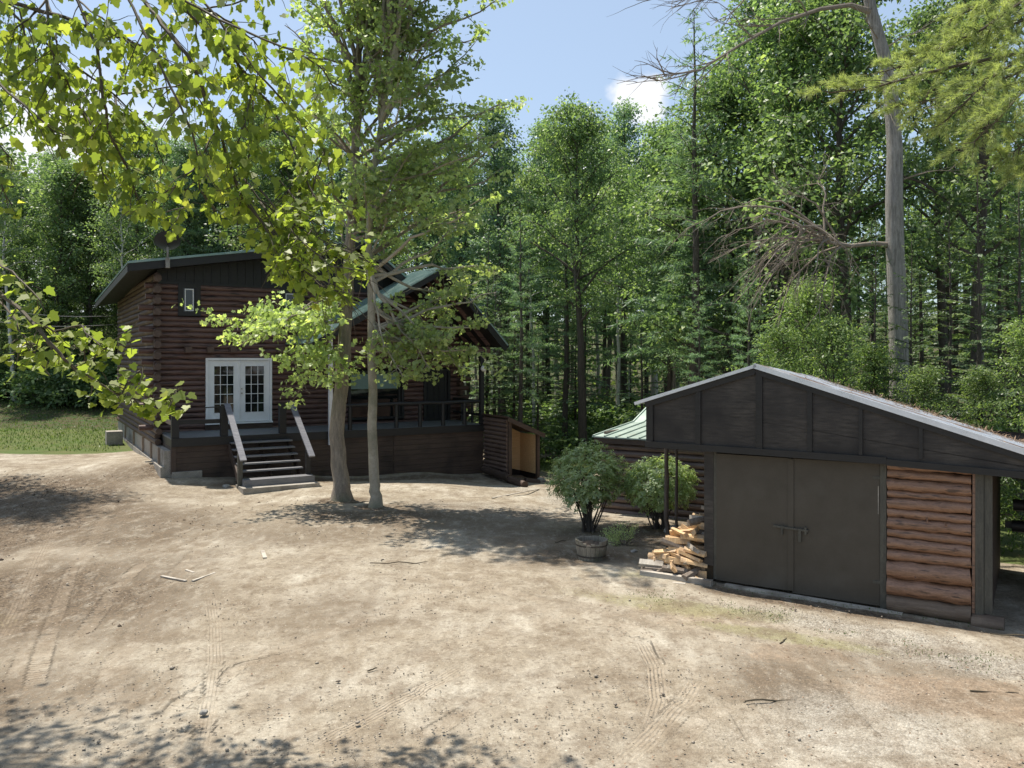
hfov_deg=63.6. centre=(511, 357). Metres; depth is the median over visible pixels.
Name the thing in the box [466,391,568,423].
shrub
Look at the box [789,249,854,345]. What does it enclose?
broadleaf tree
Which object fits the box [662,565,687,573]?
firewood log
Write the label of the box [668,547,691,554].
firewood log
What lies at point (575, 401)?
spruce tree
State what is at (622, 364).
spruce tree
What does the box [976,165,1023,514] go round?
hemlock tree
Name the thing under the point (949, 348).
hemlock tree
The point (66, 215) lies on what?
broadleaf tree
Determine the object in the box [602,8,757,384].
pine tree
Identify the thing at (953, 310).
hemlock tree
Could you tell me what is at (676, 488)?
support pole
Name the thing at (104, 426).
grass
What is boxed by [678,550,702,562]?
firewood log
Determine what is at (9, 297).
broadleaf tree
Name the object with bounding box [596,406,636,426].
shrub
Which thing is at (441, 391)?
door
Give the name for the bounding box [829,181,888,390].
hemlock tree
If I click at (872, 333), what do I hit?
hemlock tree
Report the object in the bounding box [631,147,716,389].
broadleaf tree
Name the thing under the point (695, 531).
firewood log
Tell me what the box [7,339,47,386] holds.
sapling
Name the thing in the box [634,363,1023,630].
garage
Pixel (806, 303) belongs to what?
sapling
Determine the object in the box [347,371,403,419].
window
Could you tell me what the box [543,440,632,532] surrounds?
rhododendron
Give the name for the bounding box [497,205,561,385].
broadleaf tree
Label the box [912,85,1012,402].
hemlock tree
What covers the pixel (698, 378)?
pine tree
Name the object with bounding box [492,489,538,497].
loose board
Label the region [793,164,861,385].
hemlock tree
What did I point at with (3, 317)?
broadleaf tree
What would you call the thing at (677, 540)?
firewood log
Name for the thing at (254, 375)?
door
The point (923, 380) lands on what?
sapling
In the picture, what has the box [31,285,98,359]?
sapling
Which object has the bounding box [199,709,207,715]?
rock
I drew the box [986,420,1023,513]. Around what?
shrub
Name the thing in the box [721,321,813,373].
sapling
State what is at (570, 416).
shrub
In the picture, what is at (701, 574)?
firewood log
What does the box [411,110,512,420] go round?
broadleaf tree
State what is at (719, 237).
broadleaf tree
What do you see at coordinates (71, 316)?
service cable
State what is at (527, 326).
hemlock tree
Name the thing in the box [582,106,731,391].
broadleaf tree
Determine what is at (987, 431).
needle litter
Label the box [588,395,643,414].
shrub
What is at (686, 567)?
firewood log
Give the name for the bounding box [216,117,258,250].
broadleaf tree
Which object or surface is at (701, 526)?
firewood log
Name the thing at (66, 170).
broadleaf tree
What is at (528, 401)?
shrub
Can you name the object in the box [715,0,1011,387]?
broadleaf tree
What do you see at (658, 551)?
firewood log
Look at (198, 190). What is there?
broadleaf tree
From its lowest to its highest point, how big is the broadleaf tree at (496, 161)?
15.668 m
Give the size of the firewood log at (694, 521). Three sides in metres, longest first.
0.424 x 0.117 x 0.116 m
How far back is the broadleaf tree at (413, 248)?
39.50 m
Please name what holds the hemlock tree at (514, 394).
on the ground at (150, 641)
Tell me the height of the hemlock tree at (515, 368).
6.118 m
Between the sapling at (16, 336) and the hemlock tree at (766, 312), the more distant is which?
the sapling at (16, 336)
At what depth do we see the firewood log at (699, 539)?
13.36 m
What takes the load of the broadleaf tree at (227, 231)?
on the ground at (150, 641)
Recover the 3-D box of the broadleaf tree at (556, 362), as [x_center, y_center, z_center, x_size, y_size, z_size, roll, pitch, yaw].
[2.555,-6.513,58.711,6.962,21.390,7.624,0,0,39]
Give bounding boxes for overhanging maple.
[0,0,393,426]
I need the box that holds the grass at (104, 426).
[0,398,1023,553]
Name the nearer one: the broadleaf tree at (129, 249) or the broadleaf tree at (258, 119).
the broadleaf tree at (258, 119)
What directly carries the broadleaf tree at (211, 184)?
on the ground at (150, 641)
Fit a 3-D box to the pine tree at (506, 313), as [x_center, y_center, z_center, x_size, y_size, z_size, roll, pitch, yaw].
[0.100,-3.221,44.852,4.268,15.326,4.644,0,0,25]
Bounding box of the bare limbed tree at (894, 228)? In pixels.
[607,0,974,404]
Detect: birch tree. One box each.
[0,143,55,400]
[82,166,162,291]
[134,168,191,258]
[429,203,494,394]
[482,181,516,398]
[490,186,550,387]
[495,165,569,424]
[582,167,655,406]
[626,177,660,394]
[628,166,638,402]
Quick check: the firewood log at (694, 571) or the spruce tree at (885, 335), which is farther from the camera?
the spruce tree at (885, 335)
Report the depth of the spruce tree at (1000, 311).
23.97 m
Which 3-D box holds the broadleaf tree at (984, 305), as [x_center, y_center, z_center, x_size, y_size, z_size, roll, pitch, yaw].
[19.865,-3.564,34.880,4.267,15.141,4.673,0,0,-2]
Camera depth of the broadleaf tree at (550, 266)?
49.58 m
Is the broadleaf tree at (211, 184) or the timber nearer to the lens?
the timber
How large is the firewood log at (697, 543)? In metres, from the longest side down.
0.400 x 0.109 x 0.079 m
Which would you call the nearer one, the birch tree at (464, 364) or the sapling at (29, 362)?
the sapling at (29, 362)
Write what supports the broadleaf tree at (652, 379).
on the ground at (150, 641)
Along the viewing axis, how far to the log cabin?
26.56 m
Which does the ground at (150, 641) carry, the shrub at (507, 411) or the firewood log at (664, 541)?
the shrub at (507, 411)
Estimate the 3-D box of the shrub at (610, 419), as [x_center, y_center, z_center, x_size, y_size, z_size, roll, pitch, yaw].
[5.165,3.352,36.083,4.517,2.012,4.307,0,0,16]
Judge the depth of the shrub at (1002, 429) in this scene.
20.06 m
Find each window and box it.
[178,283,200,315]
[280,288,299,320]
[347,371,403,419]
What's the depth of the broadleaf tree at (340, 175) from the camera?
39.38 m
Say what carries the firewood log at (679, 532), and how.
on the firewood log at (673, 533)
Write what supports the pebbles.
on the ground at (150, 641)
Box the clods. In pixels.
[0,470,260,688]
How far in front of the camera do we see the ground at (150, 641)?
10.41 m
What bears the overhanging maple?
on the ground at (150, 641)
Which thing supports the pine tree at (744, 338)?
on the ground at (150, 641)
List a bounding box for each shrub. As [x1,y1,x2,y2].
[0,348,113,392]
[0,362,90,407]
[0,367,36,399]
[1,359,112,409]
[3,372,85,400]
[6,345,88,375]
[6,373,84,404]
[18,378,86,406]
[30,355,116,404]
[37,376,114,407]
[48,364,117,409]
[50,358,117,384]
[85,375,116,409]
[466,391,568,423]
[468,397,548,423]
[470,390,562,422]
[515,395,615,431]
[523,396,620,437]
[523,408,608,450]
[530,416,612,458]
[532,427,569,462]
[535,393,571,408]
[539,420,604,453]
[572,405,634,444]
[586,385,645,407]
[587,409,626,432]
[588,390,660,412]
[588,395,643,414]
[589,406,636,438]
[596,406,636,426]
[597,412,633,443]
[601,397,644,426]
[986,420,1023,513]
[993,425,1014,491]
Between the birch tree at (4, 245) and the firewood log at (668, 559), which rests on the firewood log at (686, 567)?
the firewood log at (668, 559)
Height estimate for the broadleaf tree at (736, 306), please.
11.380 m
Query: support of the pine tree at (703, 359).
on the ground at (150, 641)
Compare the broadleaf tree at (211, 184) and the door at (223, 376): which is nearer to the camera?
the door at (223, 376)
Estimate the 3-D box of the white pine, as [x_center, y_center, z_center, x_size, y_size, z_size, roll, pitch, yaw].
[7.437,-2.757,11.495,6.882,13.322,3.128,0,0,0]
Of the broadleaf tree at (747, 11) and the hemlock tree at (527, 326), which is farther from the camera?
the hemlock tree at (527, 326)
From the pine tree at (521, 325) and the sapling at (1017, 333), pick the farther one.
the pine tree at (521, 325)
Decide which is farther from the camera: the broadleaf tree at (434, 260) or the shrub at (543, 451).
the broadleaf tree at (434, 260)
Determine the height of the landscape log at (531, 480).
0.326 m
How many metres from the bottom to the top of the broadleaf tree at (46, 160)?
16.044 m
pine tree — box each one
[147,114,215,257]
[385,215,414,268]
[419,157,480,357]
[471,183,543,400]
[484,199,557,432]
[515,181,608,457]
[588,148,658,405]
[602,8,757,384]
[606,177,672,397]
[628,116,767,376]
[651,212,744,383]
[672,270,728,389]
[726,238,773,366]
[851,187,888,391]
[932,64,1023,398]
[956,102,1023,428]
[965,108,1023,355]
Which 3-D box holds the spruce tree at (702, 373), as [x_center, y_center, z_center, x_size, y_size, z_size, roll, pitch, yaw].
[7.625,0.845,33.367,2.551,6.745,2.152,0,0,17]
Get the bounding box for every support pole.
[664,448,669,547]
[675,449,677,528]
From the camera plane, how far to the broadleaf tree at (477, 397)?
57.05 m
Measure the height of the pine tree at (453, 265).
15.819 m
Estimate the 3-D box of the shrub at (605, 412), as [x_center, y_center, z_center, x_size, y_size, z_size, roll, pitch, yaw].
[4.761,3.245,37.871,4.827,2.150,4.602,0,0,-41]
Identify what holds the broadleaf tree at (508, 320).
on the ground at (150, 641)
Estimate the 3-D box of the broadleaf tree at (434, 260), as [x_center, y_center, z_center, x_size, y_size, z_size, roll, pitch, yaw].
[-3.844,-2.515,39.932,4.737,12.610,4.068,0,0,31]
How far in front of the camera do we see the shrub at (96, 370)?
45.35 m
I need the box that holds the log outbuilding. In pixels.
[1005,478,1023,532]
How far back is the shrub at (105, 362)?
43.64 m
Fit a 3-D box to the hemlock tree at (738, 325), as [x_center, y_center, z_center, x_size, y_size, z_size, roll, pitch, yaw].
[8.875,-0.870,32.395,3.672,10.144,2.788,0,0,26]
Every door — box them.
[208,361,239,421]
[240,360,268,421]
[423,369,450,420]
[717,453,793,590]
[773,458,879,605]
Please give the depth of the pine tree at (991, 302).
31.89 m
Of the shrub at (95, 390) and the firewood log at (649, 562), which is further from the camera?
the shrub at (95, 390)
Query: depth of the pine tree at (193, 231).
43.53 m
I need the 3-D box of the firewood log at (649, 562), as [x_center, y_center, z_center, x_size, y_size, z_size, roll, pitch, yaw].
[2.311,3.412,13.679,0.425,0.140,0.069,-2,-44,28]
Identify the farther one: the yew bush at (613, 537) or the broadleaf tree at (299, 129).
the broadleaf tree at (299, 129)
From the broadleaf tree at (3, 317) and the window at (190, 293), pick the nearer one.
the window at (190, 293)
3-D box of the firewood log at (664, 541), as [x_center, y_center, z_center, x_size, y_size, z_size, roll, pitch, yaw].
[2.670,3.097,13.637,0.424,0.117,0.116,18,4,16]
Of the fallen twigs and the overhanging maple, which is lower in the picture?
the fallen twigs
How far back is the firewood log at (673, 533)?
13.77 m
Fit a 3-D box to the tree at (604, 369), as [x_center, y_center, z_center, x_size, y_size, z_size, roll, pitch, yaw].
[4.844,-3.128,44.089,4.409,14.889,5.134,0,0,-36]
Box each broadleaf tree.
[0,0,75,269]
[0,150,116,354]
[0,169,98,358]
[0,174,45,350]
[0,214,33,339]
[7,146,75,310]
[26,185,84,334]
[34,173,133,361]
[39,170,131,354]
[64,109,185,293]
[84,164,149,354]
[91,162,146,270]
[100,196,151,307]
[131,137,212,257]
[139,138,181,255]
[140,137,221,257]
[173,97,313,252]
[179,131,235,253]
[182,128,255,253]
[197,146,262,252]
[201,130,348,250]
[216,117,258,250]
[280,123,327,228]
[305,131,396,252]
[374,136,477,277]
[374,218,409,263]
[391,176,455,274]
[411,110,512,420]
[443,98,563,415]
[447,182,494,420]
[462,201,491,407]
[475,145,552,395]
[480,234,525,402]
[495,87,652,460]
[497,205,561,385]
[503,120,569,404]
[508,153,587,395]
[511,116,588,400]
[539,125,593,392]
[540,126,601,389]
[554,194,606,345]
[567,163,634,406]
[569,115,642,402]
[570,132,637,402]
[581,96,656,400]
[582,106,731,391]
[582,152,650,403]
[608,180,722,391]
[609,144,692,394]
[611,46,859,374]
[620,168,640,394]
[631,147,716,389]
[638,118,734,388]
[647,0,957,376]
[652,0,850,366]
[698,129,743,377]
[711,225,761,369]
[713,0,918,370]
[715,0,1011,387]
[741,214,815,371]
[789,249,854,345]
[834,0,1023,426]
[850,0,1023,417]
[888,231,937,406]
[942,96,1023,371]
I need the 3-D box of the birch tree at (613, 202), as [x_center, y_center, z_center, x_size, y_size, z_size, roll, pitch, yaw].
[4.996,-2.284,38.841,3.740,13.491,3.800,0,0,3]
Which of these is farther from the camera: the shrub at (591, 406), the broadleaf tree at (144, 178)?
the broadleaf tree at (144, 178)
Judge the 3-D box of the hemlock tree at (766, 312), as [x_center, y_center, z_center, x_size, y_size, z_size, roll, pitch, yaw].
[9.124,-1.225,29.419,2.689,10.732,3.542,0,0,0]
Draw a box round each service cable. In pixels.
[3,322,112,326]
[4,310,105,316]
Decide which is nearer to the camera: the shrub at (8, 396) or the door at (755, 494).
the door at (755, 494)
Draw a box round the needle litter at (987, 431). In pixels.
[805,375,1023,443]
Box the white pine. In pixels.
[795,0,1023,192]
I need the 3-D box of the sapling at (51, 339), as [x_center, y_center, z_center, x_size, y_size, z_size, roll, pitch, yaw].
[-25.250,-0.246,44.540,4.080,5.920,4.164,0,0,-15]
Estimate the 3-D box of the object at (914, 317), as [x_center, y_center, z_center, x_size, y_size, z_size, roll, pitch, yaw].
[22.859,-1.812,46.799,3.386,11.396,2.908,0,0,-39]
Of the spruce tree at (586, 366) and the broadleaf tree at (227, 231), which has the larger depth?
the broadleaf tree at (227, 231)
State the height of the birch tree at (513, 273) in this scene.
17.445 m
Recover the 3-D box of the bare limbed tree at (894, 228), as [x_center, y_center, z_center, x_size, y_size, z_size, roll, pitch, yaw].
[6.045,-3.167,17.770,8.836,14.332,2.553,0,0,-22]
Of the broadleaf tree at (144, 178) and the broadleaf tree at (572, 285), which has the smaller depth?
the broadleaf tree at (572, 285)
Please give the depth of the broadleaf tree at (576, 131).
32.63 m
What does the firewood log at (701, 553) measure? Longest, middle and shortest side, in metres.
0.400 x 0.109 x 0.079 m
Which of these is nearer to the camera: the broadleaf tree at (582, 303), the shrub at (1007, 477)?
the shrub at (1007, 477)
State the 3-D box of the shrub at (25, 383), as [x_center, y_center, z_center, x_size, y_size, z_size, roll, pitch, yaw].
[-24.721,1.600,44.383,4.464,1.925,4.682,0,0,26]
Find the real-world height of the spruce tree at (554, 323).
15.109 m
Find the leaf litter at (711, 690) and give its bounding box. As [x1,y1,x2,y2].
[21,486,1023,767]
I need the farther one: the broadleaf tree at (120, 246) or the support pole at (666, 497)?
the broadleaf tree at (120, 246)
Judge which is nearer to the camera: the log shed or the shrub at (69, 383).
the log shed
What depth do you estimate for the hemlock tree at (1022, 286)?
30.97 m
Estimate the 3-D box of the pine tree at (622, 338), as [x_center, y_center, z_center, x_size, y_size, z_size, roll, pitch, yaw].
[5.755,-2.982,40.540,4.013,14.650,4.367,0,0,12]
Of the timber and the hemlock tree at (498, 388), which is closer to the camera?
the timber
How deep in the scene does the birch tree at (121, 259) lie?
42.02 m
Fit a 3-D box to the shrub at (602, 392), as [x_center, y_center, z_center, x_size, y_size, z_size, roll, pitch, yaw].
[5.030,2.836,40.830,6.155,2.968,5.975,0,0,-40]
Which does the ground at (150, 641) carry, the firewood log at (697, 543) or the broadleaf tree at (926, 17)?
the broadleaf tree at (926, 17)
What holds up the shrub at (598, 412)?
on the ground at (150, 641)
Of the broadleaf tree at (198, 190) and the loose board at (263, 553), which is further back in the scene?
the broadleaf tree at (198, 190)
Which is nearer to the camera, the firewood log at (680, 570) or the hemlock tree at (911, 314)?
the firewood log at (680, 570)
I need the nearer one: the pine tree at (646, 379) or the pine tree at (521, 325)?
the pine tree at (521, 325)
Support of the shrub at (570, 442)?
on the ground at (150, 641)
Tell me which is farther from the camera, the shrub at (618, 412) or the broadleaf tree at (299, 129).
the broadleaf tree at (299, 129)
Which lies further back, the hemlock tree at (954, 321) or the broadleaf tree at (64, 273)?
the broadleaf tree at (64, 273)
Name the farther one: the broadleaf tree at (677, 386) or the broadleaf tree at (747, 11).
the broadleaf tree at (677, 386)
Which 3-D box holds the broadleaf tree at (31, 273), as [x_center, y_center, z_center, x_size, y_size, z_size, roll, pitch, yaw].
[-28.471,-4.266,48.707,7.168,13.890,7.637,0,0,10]
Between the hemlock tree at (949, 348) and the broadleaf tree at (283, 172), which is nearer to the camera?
the hemlock tree at (949, 348)
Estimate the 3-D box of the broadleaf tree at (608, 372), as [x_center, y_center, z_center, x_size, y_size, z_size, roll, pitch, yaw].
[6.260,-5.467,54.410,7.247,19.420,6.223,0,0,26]
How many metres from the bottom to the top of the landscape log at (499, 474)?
0.332 m
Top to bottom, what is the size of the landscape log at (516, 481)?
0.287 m
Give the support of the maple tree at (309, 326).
on the ground at (150, 641)
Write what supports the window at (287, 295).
in the log cabin
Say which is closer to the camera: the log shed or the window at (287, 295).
the log shed
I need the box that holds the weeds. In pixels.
[190,473,1020,672]
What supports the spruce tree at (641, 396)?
on the ground at (150, 641)
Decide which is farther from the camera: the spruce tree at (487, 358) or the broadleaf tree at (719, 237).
the broadleaf tree at (719, 237)
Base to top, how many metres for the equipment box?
0.520 m
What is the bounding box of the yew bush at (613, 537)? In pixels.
[599,522,646,545]
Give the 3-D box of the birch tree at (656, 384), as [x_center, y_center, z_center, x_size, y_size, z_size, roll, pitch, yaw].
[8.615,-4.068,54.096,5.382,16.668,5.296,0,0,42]
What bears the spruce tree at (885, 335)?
on the ground at (150, 641)
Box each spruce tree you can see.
[11,156,84,320]
[464,233,528,413]
[511,214,577,397]
[530,327,556,396]
[551,278,612,412]
[553,309,601,424]
[608,333,646,407]
[610,305,666,422]
[676,298,717,386]
[676,317,712,385]
[861,232,909,394]
[944,148,1023,429]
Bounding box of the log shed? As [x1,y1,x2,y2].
[592,407,703,519]
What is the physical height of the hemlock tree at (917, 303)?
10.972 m
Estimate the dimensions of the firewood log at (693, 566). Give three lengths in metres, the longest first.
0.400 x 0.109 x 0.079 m
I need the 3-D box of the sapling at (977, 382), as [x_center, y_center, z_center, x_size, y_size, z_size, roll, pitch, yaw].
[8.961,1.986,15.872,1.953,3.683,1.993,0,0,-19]
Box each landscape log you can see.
[481,465,511,481]
[506,476,527,486]
[524,477,540,482]
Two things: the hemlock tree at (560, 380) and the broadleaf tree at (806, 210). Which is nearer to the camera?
the broadleaf tree at (806, 210)
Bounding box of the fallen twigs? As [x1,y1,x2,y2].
[351,501,1023,701]
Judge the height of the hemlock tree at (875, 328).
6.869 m
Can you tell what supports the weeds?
on the ground at (150, 641)
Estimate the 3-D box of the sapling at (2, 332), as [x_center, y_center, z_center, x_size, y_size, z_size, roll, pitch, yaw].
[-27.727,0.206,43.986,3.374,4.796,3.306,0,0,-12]
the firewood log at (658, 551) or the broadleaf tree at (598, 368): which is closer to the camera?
the firewood log at (658, 551)
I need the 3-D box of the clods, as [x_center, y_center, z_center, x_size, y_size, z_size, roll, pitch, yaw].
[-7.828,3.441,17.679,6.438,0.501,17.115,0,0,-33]
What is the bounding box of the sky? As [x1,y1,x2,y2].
[0,0,1023,321]
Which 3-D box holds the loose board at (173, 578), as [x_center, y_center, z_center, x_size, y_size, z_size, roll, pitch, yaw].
[-5.457,3.563,13.305,0.572,0.026,0.049,0,0,28]
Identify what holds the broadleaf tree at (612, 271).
on the ground at (150, 641)
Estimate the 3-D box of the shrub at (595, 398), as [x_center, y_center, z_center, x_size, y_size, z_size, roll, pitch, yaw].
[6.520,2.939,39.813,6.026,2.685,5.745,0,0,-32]
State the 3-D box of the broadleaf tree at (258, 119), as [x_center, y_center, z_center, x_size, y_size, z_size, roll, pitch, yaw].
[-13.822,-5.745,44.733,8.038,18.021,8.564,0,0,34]
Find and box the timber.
[640,570,712,586]
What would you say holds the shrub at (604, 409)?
on the ground at (150, 641)
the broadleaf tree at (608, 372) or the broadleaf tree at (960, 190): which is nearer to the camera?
the broadleaf tree at (960, 190)
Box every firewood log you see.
[639,559,663,566]
[645,566,665,572]
[648,553,670,558]
[650,556,672,563]
[652,550,669,558]
[654,549,675,553]
[661,537,684,547]
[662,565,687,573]
[664,548,686,558]
[664,556,689,565]
[665,536,689,544]
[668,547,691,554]
[669,529,692,536]
[670,562,676,572]
[671,527,688,537]
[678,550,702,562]
[680,523,689,528]
[680,534,703,539]
[680,557,707,567]
[680,565,690,570]
[681,566,700,580]
[683,545,706,556]
[685,545,703,549]
[686,542,699,553]
[687,516,703,525]
[688,523,703,529]
[689,537,703,541]
[689,565,704,570]
[691,526,698,535]
[691,542,703,545]
[696,571,706,578]
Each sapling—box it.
[0,288,65,365]
[0,299,79,393]
[0,318,20,393]
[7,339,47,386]
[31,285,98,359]
[63,287,116,365]
[64,277,118,366]
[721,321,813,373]
[763,272,882,393]
[795,314,905,401]
[825,340,907,401]
[887,363,961,420]
[936,365,1023,529]
[953,315,1023,538]
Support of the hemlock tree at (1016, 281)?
on the ground at (150, 641)
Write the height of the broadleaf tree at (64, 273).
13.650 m
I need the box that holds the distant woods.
[0,148,1023,401]
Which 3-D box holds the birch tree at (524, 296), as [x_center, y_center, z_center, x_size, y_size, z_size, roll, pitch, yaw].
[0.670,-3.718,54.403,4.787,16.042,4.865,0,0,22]
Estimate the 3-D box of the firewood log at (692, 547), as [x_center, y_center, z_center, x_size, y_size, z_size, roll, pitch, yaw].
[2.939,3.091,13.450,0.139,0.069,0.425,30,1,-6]
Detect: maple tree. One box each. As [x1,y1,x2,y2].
[171,0,532,501]
[319,0,516,507]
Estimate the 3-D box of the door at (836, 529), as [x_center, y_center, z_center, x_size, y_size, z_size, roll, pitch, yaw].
[4.671,2.550,12.240,1.551,2.040,0.075,0,0,33]
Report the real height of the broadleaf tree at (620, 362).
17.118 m
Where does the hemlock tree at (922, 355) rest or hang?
on the ground at (150, 641)
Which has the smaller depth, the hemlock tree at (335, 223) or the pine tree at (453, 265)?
the pine tree at (453, 265)
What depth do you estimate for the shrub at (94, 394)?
42.13 m
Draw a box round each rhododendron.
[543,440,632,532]
[620,455,698,528]
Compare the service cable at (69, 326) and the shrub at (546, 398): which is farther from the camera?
the shrub at (546, 398)
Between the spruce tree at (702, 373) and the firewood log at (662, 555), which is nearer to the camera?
the firewood log at (662, 555)
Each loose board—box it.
[160,575,186,581]
[191,572,215,581]
[261,550,266,558]
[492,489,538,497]
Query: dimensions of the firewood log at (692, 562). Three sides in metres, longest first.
0.443 x 0.100 x 0.066 m
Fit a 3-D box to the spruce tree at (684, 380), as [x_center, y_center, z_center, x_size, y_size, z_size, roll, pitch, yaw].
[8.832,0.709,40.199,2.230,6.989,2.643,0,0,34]
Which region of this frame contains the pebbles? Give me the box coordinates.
[1,475,1023,767]
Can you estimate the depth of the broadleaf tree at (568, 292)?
59.78 m
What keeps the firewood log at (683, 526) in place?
on the firewood log
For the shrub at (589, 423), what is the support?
on the ground at (150, 641)
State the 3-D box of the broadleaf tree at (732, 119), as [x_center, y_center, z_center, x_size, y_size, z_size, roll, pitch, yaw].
[7.758,-3.179,28.409,8.249,14.970,7.743,0,0,28]
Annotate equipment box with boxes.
[105,430,122,445]
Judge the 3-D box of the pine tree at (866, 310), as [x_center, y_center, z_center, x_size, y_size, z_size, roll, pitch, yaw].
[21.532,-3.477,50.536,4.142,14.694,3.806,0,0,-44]
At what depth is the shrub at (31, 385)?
42.14 m
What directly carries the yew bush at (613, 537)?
on the ground at (150, 641)
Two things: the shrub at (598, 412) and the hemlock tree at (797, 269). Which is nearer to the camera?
the hemlock tree at (797, 269)
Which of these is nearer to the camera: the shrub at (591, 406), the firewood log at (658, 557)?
the firewood log at (658, 557)
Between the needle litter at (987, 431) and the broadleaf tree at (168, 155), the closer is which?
the needle litter at (987, 431)
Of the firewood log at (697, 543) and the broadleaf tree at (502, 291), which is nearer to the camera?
the firewood log at (697, 543)
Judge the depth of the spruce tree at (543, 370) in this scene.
45.95 m
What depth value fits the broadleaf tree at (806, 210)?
27.47 m
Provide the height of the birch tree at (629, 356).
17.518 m
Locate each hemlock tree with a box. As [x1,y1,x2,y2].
[321,172,346,241]
[468,275,518,437]
[474,308,528,446]
[486,308,547,448]
[489,170,562,408]
[492,317,536,409]
[517,334,564,451]
[539,305,588,424]
[677,322,722,385]
[702,219,764,375]
[732,204,796,365]
[776,214,831,378]
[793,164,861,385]
[816,235,883,397]
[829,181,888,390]
[850,214,897,398]
[850,222,908,399]
[876,195,956,405]
[880,234,946,416]
[881,184,961,419]
[882,60,1015,401]
[909,70,1015,419]
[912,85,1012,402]
[912,200,992,419]
[935,164,1023,492]
[951,120,1023,413]
[960,91,1023,416]
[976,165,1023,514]
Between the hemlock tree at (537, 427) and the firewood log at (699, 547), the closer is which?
the firewood log at (699, 547)
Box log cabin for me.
[95,240,545,494]
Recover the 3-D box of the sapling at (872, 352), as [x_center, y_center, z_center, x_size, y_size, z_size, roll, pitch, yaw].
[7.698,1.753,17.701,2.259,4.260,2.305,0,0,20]
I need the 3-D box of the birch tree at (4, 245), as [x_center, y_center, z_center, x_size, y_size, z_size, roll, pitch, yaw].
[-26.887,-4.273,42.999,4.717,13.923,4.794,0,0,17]
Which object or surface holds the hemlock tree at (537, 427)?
on the ground at (150, 641)
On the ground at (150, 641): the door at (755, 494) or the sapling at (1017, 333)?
the sapling at (1017, 333)
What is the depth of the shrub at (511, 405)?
41.09 m
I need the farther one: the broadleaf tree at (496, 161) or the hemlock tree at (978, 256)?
the broadleaf tree at (496, 161)
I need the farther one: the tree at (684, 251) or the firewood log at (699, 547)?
the tree at (684, 251)
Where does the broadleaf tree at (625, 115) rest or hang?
on the ground at (150, 641)
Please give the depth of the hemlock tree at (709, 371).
31.53 m
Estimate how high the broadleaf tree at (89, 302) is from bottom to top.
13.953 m
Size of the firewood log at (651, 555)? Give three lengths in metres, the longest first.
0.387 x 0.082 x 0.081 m
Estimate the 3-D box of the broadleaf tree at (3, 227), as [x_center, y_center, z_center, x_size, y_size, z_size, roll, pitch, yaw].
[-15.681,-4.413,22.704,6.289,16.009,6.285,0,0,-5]
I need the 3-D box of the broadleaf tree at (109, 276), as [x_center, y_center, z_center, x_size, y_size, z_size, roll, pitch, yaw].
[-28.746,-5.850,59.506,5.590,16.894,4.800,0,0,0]
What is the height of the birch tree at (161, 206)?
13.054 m
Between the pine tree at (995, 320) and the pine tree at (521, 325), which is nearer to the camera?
the pine tree at (521, 325)
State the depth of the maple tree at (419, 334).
19.49 m
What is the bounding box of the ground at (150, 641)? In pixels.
[0,313,1023,767]
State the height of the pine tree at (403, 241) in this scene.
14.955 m
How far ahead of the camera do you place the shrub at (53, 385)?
42.90 m
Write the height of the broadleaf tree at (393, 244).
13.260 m
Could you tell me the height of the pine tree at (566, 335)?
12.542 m
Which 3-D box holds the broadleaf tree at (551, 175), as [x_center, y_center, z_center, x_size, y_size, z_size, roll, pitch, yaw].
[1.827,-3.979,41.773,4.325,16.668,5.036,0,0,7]
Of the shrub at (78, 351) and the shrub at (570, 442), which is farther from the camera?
the shrub at (78, 351)
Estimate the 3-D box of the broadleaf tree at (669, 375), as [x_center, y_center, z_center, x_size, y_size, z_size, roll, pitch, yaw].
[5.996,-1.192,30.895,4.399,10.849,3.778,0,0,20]
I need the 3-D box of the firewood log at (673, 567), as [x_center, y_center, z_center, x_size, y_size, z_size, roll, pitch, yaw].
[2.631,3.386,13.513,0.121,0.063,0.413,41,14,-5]
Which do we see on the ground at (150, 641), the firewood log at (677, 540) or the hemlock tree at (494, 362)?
the hemlock tree at (494, 362)
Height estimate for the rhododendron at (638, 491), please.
1.704 m
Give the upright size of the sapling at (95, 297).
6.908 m
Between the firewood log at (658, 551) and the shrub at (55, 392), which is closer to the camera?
the firewood log at (658, 551)
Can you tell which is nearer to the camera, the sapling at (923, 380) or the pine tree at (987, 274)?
the sapling at (923, 380)
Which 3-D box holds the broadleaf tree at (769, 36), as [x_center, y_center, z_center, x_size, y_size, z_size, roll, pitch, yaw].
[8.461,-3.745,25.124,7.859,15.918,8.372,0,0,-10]
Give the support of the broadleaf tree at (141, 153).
on the ground at (150, 641)
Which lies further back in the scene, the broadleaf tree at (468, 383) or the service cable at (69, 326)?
the broadleaf tree at (468, 383)
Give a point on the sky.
(537, 50)
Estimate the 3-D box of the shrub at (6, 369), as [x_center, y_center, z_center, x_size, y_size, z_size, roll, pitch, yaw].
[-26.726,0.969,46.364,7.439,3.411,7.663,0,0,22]
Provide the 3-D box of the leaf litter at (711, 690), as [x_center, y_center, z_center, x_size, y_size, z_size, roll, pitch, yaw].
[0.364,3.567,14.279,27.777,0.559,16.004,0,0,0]
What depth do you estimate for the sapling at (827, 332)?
16.87 m
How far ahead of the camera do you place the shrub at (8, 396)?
44.47 m
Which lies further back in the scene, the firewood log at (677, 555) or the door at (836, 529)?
the firewood log at (677, 555)
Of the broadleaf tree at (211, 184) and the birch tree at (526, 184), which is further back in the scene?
the broadleaf tree at (211, 184)
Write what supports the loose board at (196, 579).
on the ground at (150, 641)
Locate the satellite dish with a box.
[154,231,180,267]
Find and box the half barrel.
[575,535,607,561]

